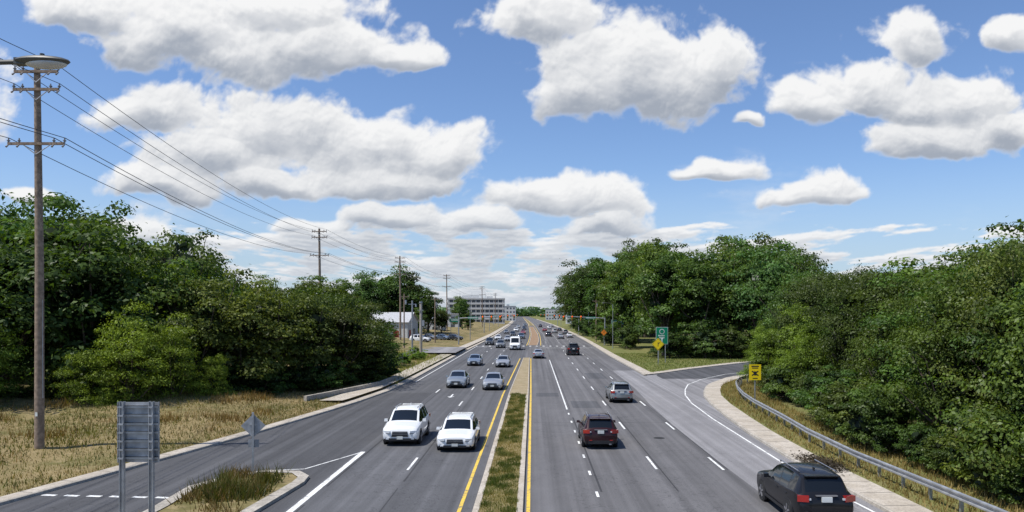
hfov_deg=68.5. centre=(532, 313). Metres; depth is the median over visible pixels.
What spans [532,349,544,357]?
silver sedan
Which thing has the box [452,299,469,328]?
deciduous tree
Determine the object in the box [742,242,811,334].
deciduous tree
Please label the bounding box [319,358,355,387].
shrub
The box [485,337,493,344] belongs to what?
dark suv
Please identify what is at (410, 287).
deciduous tree
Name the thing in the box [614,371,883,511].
lane
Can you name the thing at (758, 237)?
deciduous tree
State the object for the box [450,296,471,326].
deciduous tree
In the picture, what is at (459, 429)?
white suv
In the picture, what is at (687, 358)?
verge grass
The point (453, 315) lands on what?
commercial building
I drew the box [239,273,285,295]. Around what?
deciduous tree
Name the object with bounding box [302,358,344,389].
shrub
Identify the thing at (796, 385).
shrub
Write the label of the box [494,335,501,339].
white sedan
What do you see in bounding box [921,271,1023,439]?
deciduous tree
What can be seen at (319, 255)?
utility pole
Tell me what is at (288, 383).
shrub
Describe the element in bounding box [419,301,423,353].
signal pole
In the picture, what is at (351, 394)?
sidewalk
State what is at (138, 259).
deciduous tree
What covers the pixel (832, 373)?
shrub
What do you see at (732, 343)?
shrub
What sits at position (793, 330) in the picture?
deciduous tree
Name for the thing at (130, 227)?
deciduous tree
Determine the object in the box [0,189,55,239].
deciduous tree
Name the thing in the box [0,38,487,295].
power lines
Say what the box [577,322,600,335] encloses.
shrub
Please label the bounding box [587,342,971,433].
ground
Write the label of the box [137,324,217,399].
deciduous tree
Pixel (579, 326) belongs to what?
shrub
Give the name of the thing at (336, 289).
deciduous tree
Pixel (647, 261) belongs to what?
deciduous tree
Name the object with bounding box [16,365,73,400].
shrub
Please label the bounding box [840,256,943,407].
deciduous tree
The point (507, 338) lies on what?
silver sedan
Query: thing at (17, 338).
deciduous tree
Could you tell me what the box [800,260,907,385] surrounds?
deciduous tree
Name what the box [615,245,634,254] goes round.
deciduous tree
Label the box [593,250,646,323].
deciduous tree
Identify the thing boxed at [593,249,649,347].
deciduous tree
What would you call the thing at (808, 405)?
shrub
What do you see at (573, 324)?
shrub
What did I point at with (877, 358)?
deciduous tree
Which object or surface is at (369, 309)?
deciduous tree
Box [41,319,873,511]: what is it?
road markings
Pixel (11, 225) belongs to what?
deciduous tree
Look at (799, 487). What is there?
black suv
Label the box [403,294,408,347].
utility pole
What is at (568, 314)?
deciduous tree
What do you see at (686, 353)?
shrub
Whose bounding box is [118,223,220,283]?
deciduous tree
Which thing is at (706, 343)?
shrub
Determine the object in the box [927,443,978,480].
shrub
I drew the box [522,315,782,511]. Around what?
road
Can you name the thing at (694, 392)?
slip road
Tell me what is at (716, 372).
slip road
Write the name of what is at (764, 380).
shrub
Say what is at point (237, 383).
shrub
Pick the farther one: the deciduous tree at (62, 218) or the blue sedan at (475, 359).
the blue sedan at (475, 359)
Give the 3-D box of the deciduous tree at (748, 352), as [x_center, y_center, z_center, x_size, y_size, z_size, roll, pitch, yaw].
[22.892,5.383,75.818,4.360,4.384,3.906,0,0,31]
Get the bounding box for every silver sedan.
[446,370,469,387]
[482,372,504,389]
[495,354,510,366]
[504,335,510,340]
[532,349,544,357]
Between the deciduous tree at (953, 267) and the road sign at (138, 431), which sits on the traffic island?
the road sign at (138, 431)
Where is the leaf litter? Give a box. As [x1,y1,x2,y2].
[790,450,861,475]
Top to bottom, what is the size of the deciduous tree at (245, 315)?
10.877 m
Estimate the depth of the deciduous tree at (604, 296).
181.71 m
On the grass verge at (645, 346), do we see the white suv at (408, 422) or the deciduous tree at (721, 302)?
the deciduous tree at (721, 302)
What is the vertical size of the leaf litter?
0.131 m
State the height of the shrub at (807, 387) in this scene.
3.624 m
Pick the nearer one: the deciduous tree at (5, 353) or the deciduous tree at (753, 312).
the deciduous tree at (5, 353)
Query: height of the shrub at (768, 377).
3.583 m
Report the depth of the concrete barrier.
66.04 m
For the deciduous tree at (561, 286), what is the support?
on the grass verge at (645, 346)
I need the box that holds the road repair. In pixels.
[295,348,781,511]
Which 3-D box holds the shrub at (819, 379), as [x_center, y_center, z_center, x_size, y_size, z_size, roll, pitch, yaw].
[20.486,5.636,49.358,6.519,4.138,5.499,0,0,-13]
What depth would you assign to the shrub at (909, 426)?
36.85 m
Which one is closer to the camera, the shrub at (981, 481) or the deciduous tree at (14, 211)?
the shrub at (981, 481)
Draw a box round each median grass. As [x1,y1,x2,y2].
[477,393,526,511]
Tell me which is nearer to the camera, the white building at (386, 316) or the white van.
the white van
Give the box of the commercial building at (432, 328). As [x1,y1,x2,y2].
[422,317,445,329]
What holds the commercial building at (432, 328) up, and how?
on the grass verge at (477, 330)
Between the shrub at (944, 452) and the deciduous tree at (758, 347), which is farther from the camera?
the deciduous tree at (758, 347)
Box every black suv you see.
[566,342,579,354]
[757,459,855,511]
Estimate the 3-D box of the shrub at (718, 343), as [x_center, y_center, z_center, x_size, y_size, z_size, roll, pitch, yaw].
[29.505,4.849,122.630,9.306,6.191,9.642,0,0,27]
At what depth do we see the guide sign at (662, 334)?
109.98 m
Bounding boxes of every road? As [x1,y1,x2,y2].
[19,316,530,511]
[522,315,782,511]
[646,365,744,431]
[657,363,752,378]
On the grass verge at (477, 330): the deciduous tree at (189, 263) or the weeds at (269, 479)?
the deciduous tree at (189, 263)
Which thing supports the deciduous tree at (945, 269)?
on the grass verge at (799, 407)
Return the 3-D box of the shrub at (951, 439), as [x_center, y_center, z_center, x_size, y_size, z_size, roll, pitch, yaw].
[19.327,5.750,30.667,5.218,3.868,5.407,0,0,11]
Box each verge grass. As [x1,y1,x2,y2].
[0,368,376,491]
[355,349,450,383]
[614,352,749,371]
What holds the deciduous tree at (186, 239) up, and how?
on the grass verge at (477, 330)
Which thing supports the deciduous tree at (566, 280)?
on the grass verge at (645, 346)
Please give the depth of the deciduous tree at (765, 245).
138.16 m
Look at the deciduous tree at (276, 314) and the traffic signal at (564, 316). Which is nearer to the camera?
the deciduous tree at (276, 314)
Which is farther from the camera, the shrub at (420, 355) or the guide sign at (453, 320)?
the guide sign at (453, 320)
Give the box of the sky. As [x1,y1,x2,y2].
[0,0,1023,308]
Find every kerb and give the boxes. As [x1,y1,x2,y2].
[0,321,513,505]
[537,319,749,374]
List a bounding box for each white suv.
[383,403,430,443]
[409,334,430,341]
[436,412,479,449]
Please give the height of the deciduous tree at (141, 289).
13.607 m
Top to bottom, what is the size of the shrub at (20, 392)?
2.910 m
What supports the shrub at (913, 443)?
on the grass verge at (799, 407)
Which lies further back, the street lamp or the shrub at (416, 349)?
the shrub at (416, 349)
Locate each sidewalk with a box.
[322,321,512,399]
[704,374,932,511]
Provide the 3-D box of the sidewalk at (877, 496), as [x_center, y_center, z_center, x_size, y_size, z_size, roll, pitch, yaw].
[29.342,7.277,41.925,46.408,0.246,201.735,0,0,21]
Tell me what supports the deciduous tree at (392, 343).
on the grass verge at (477, 330)
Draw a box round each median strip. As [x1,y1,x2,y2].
[472,395,528,511]
[508,358,529,394]
[528,327,538,345]
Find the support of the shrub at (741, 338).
on the grass verge at (645, 346)
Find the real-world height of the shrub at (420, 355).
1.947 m
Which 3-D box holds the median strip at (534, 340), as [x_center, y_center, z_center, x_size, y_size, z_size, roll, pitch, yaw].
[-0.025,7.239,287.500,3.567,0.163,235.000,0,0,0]
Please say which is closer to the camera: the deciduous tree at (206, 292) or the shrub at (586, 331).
the deciduous tree at (206, 292)
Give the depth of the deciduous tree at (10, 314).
53.60 m
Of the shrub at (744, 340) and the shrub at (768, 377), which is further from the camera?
the shrub at (744, 340)
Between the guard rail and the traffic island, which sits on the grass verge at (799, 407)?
the guard rail
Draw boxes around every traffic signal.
[458,315,500,344]
[484,315,514,332]
[562,315,605,344]
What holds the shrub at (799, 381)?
on the grass verge at (799, 407)
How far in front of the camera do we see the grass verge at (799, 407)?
35.99 m
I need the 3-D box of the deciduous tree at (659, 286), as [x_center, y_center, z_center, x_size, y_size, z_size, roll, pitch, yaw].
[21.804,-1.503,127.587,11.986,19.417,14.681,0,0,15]
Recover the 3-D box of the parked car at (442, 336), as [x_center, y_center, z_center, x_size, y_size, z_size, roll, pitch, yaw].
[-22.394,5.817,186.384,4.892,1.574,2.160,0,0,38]
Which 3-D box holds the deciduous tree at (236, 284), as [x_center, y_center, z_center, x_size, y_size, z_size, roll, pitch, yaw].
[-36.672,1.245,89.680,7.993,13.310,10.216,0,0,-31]
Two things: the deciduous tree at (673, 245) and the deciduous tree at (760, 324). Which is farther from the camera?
the deciduous tree at (673, 245)
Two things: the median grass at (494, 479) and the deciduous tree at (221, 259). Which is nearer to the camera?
the median grass at (494, 479)
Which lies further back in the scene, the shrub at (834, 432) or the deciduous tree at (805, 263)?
the deciduous tree at (805, 263)
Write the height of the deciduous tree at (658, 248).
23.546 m
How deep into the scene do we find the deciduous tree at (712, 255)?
134.91 m
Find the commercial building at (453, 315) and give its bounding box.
[439,310,459,326]
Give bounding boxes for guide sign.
[449,319,459,321]
[656,327,667,362]
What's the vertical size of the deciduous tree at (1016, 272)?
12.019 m
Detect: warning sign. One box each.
[241,412,265,475]
[652,338,663,349]
[749,364,760,398]
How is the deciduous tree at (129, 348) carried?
on the grass verge at (477, 330)
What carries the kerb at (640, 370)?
on the ground at (916, 419)
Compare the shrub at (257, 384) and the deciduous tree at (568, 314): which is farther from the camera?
the deciduous tree at (568, 314)
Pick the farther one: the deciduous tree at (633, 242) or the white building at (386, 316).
the deciduous tree at (633, 242)
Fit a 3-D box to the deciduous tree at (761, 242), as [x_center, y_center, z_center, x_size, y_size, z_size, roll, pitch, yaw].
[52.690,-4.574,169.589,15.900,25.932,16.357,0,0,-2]
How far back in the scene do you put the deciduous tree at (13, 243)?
61.88 m
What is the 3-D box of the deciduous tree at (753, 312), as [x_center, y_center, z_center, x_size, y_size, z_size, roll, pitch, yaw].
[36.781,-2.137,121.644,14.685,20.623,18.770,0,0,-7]
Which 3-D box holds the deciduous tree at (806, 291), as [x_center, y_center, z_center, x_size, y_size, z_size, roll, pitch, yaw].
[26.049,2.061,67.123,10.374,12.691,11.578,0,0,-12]
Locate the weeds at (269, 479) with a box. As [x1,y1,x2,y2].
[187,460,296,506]
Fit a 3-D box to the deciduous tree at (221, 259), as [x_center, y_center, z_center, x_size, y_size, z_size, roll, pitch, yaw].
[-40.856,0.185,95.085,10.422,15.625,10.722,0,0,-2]
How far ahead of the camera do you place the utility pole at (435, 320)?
164.95 m
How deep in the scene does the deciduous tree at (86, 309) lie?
55.12 m
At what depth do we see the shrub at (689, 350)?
121.26 m
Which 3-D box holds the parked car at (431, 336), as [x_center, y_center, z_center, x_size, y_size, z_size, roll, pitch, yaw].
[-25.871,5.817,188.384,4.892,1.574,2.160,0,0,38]
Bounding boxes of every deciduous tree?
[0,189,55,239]
[0,192,107,378]
[0,206,131,235]
[0,212,34,357]
[0,223,115,383]
[0,224,178,382]
[0,234,34,380]
[0,324,31,405]
[2,222,32,371]
[8,218,150,367]
[16,192,126,363]
[45,195,147,262]
[50,352,115,406]
[71,299,192,405]
[93,241,218,389]
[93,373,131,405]
[111,244,202,370]
[115,231,203,258]
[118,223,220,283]
[120,256,221,368]
[132,249,232,367]
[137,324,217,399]
[140,264,254,380]
[144,230,199,278]
[170,278,313,378]
[183,258,273,367]
[184,251,242,297]
[196,354,236,395]
[206,255,252,358]
[211,269,248,303]
[227,286,333,372]
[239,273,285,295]
[256,286,296,304]
[274,281,348,380]
[286,286,361,365]
[293,273,341,301]
[307,280,377,327]
[311,293,399,332]
[313,301,393,369]
[323,292,364,355]
[333,277,364,299]
[338,294,397,361]
[342,269,387,311]
[343,320,404,371]
[351,264,429,311]
[362,328,408,356]
[390,270,433,322]
[414,307,430,332]
[415,287,446,330]
[429,308,457,333]
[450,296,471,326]
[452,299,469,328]
[461,312,474,329]
[550,271,582,319]
[553,258,603,325]
[553,266,596,319]
[554,285,574,317]
[556,275,584,321]
[561,267,604,324]
[568,255,608,323]
[581,260,620,322]
[591,250,655,341]
[592,261,622,330]
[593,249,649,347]
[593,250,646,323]
[594,250,634,327]
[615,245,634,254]
[616,248,640,328]
[620,249,716,336]
[621,237,662,330]
[623,237,681,326]
[624,244,655,336]
[625,251,689,355]
[642,239,692,335]
[664,236,771,328]
[666,255,728,356]
[671,248,773,355]
[697,234,755,331]
[706,232,771,328]
[718,238,807,335]
[731,244,836,349]
[736,241,800,326]
[736,325,782,387]
[740,349,764,382]
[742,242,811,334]
[745,238,782,331]
[750,319,776,354]
[759,254,832,272]
[762,265,856,365]
[766,302,821,374]
[771,321,838,386]
[773,251,824,326]
[778,273,865,325]
[779,247,828,274]
[797,289,905,373]
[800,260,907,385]
[834,268,930,385]
[839,293,929,424]
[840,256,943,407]
[850,263,990,433]
[870,266,1019,452]
[873,241,1018,413]
[875,261,936,282]
[911,262,1017,416]
[913,261,966,373]
[918,242,995,272]
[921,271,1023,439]
[925,229,1023,476]
[926,237,1023,436]
[963,235,1023,419]
[979,215,1023,270]
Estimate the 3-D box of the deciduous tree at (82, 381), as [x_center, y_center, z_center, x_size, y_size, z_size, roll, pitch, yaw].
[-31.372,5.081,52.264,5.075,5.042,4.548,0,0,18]
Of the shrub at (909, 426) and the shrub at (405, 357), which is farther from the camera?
the shrub at (405, 357)
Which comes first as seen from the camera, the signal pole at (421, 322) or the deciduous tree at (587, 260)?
the signal pole at (421, 322)
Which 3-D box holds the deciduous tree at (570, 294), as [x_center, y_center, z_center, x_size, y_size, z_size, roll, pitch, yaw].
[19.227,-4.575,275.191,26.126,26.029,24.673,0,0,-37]
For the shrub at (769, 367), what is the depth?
67.56 m
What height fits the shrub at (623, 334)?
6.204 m
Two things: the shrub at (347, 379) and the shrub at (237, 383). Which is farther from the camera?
the shrub at (347, 379)
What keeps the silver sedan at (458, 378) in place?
on the road at (371, 480)
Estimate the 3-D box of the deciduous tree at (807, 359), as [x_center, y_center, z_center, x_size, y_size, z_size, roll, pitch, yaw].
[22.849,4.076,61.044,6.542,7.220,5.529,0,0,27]
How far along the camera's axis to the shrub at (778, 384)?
61.43 m
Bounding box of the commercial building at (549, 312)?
[546,308,562,319]
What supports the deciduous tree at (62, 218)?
on the grass verge at (477, 330)
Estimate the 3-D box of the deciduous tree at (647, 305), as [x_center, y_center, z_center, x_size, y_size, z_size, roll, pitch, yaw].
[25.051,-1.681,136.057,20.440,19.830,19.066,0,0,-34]
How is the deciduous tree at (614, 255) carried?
on the grass verge at (645, 346)
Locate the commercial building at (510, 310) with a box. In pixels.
[505,304,515,320]
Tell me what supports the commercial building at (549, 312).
on the grass verge at (645, 346)
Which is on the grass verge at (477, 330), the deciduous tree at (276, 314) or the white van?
the deciduous tree at (276, 314)
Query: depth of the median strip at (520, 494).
34.12 m
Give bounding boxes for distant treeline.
[434,305,565,319]
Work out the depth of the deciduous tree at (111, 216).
100.96 m
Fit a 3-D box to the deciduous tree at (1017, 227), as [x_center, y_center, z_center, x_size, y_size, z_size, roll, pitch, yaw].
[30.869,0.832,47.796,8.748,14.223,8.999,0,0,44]
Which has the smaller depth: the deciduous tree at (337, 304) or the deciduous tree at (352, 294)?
the deciduous tree at (337, 304)
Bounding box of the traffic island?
[143,470,308,511]
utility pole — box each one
[5,66,65,448]
[310,228,328,282]
[393,256,406,339]
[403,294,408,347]
[431,298,438,342]
[442,274,450,331]
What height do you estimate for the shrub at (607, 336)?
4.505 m
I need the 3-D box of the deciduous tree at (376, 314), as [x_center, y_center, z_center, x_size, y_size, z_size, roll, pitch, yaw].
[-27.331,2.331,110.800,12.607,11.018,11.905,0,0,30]
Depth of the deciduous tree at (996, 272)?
34.39 m
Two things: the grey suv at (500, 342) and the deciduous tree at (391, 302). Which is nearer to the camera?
the grey suv at (500, 342)
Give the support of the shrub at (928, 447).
on the grass verge at (799, 407)
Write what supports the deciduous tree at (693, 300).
on the grass verge at (645, 346)
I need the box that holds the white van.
[509,336,520,349]
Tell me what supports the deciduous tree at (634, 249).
on the grass verge at (645, 346)
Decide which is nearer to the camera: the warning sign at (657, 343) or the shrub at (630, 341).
the warning sign at (657, 343)
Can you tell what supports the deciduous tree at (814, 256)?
on the grass verge at (645, 346)
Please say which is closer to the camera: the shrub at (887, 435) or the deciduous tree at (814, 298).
the shrub at (887, 435)
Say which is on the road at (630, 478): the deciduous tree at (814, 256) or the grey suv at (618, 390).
the grey suv at (618, 390)
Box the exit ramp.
[0,393,431,511]
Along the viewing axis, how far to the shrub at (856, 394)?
40.34 m
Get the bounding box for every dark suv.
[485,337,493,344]
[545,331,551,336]
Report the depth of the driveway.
139.57 m
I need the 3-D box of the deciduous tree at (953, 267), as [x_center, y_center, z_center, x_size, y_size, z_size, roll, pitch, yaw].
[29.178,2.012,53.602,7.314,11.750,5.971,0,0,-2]
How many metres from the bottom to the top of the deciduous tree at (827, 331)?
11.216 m
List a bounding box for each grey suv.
[495,339,505,347]
[605,380,633,401]
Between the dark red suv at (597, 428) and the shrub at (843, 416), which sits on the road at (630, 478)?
the dark red suv at (597, 428)
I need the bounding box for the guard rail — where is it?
[735,376,1007,511]
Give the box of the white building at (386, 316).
[370,311,418,337]
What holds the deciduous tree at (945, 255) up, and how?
on the grass verge at (799, 407)
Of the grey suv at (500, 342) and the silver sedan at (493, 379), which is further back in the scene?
the grey suv at (500, 342)
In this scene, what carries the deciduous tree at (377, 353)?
on the grass verge at (477, 330)
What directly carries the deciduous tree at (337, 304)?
on the grass verge at (477, 330)
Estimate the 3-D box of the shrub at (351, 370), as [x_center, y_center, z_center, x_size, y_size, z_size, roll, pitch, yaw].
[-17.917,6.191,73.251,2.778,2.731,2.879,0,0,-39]
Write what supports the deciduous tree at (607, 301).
on the grass verge at (645, 346)
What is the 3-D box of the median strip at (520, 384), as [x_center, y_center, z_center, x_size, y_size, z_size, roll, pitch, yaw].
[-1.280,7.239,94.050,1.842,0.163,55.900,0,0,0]
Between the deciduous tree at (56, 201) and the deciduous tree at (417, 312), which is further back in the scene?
the deciduous tree at (417, 312)
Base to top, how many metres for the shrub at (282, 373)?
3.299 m
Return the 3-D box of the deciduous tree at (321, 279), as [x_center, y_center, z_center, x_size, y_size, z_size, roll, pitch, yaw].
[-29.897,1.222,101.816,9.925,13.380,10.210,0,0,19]
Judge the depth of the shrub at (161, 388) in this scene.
56.81 m
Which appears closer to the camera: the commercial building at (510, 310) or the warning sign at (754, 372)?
the warning sign at (754, 372)
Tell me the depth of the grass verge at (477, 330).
46.72 m
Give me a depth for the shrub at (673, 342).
119.60 m
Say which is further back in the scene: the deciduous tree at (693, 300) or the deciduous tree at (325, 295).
the deciduous tree at (693, 300)
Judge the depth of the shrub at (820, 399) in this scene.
46.06 m
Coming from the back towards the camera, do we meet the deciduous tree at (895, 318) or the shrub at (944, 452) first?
the deciduous tree at (895, 318)
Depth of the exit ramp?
37.26 m
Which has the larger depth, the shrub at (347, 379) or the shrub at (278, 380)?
the shrub at (347, 379)
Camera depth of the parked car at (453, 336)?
184.53 m
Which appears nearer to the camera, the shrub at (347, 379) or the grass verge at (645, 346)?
the shrub at (347, 379)
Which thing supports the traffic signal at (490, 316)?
on the grass verge at (477, 330)
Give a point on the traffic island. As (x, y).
(290, 484)
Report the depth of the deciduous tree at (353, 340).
72.11 m
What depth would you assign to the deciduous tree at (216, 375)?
57.75 m
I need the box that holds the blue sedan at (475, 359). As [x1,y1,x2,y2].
[467,354,482,365]
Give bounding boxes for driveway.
[405,347,465,352]
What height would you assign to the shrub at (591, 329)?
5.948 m
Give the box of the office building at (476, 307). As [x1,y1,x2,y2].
[447,295,504,323]
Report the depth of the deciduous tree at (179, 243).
85.01 m
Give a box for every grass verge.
[0,316,516,496]
[528,315,754,371]
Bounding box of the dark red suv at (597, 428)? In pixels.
[577,411,617,446]
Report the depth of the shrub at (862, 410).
38.87 m
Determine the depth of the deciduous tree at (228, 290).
74.82 m
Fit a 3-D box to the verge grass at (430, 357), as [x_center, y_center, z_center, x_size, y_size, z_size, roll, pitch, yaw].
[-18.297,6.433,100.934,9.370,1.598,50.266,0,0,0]
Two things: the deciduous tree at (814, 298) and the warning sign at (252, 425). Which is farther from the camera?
the deciduous tree at (814, 298)
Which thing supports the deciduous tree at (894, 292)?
on the grass verge at (799, 407)
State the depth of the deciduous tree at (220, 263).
101.24 m
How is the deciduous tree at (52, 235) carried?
on the grass verge at (477, 330)
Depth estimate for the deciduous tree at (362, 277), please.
213.31 m
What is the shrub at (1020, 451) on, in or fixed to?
on the grass verge at (799, 407)
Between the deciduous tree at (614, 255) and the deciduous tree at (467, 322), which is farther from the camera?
the deciduous tree at (467, 322)
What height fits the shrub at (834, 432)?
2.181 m
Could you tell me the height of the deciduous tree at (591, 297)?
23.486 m
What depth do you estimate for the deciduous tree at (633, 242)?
287.39 m
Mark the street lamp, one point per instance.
(43, 61)
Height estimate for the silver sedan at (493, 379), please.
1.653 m
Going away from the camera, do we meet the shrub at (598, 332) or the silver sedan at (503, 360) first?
the silver sedan at (503, 360)
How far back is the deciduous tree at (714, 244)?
163.00 m
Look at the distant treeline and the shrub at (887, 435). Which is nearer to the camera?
the shrub at (887, 435)
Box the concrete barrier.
[304,375,396,400]
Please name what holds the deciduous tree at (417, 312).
on the grass verge at (477, 330)
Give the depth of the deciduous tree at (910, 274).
68.00 m
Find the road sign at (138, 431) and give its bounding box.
[117,401,159,511]
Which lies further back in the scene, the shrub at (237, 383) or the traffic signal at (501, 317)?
the traffic signal at (501, 317)
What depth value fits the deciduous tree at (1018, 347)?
29.26 m
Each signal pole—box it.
[408,301,416,350]
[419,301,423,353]
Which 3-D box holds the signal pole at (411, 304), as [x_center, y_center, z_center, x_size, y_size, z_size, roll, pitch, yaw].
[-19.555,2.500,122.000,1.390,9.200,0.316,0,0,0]
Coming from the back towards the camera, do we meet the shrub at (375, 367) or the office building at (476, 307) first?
the office building at (476, 307)
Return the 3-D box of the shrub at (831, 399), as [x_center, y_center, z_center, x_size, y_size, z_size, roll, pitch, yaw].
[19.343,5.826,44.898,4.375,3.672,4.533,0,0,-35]
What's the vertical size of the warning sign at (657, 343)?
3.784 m
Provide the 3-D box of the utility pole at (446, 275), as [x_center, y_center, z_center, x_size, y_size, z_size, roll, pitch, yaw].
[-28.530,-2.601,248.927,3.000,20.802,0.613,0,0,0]
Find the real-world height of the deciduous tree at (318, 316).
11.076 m
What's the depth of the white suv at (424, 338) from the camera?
169.57 m
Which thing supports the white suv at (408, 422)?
on the road at (371, 480)
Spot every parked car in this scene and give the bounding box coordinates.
[423,333,433,338]
[436,334,449,339]
[447,334,462,339]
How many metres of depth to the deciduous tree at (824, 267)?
148.69 m
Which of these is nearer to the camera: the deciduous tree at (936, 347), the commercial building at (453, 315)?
the deciduous tree at (936, 347)
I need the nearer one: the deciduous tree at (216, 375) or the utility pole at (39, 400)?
the utility pole at (39, 400)
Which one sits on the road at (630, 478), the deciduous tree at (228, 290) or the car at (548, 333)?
the car at (548, 333)
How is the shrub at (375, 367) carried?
on the grass verge at (477, 330)
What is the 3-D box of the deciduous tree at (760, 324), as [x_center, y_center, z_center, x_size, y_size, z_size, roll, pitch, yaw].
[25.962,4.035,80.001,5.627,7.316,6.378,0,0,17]
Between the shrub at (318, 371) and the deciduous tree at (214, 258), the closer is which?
the shrub at (318, 371)
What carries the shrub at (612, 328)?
on the grass verge at (645, 346)
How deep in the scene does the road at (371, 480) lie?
37.28 m
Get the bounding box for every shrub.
[0,381,33,397]
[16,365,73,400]
[137,380,190,391]
[186,371,225,392]
[200,358,257,392]
[234,364,289,394]
[259,370,291,393]
[261,362,285,393]
[262,361,301,392]
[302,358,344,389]
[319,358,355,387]
[324,361,362,387]
[343,364,359,383]
[355,355,388,380]
[382,360,405,377]
[396,352,411,359]
[408,346,426,354]
[414,351,424,359]
[568,320,576,330]
[576,320,589,331]
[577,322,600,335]
[585,320,602,336]
[589,323,609,340]
[595,328,618,344]
[602,321,620,342]
[614,322,640,348]
[621,334,637,349]
[648,331,689,357]
[672,334,692,356]
[679,325,724,357]
[682,339,703,357]
[683,325,736,357]
[714,326,753,357]
[732,331,761,357]
[741,332,753,356]
[753,358,779,388]
[756,370,779,396]
[759,355,824,402]
[762,362,789,400]
[780,373,808,406]
[785,366,901,403]
[790,364,851,405]
[795,363,853,404]
[797,371,827,402]
[802,382,841,421]
[808,378,883,424]
[808,381,901,441]
[813,381,862,427]
[825,405,847,434]
[834,377,917,431]
[835,385,912,450]
[865,414,910,455]
[892,421,941,467]
[894,424,950,456]
[916,432,953,471]
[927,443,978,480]
[935,407,1023,481]
[959,448,1018,496]
[983,446,1023,480]
[987,465,1023,505]
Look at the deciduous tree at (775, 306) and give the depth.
75.51 m
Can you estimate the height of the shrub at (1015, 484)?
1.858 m
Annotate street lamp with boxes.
[0,53,70,69]
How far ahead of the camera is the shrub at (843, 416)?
42.22 m
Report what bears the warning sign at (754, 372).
on the grass verge at (799, 407)
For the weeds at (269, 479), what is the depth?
29.75 m
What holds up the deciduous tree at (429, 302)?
on the grass verge at (477, 330)
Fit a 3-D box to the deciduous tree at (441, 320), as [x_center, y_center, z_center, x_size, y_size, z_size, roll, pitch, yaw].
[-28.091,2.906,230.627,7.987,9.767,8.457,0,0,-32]
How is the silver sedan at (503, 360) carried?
on the road at (371, 480)
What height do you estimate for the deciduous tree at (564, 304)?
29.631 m
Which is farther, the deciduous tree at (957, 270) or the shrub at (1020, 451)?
the deciduous tree at (957, 270)
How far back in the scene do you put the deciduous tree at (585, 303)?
237.08 m

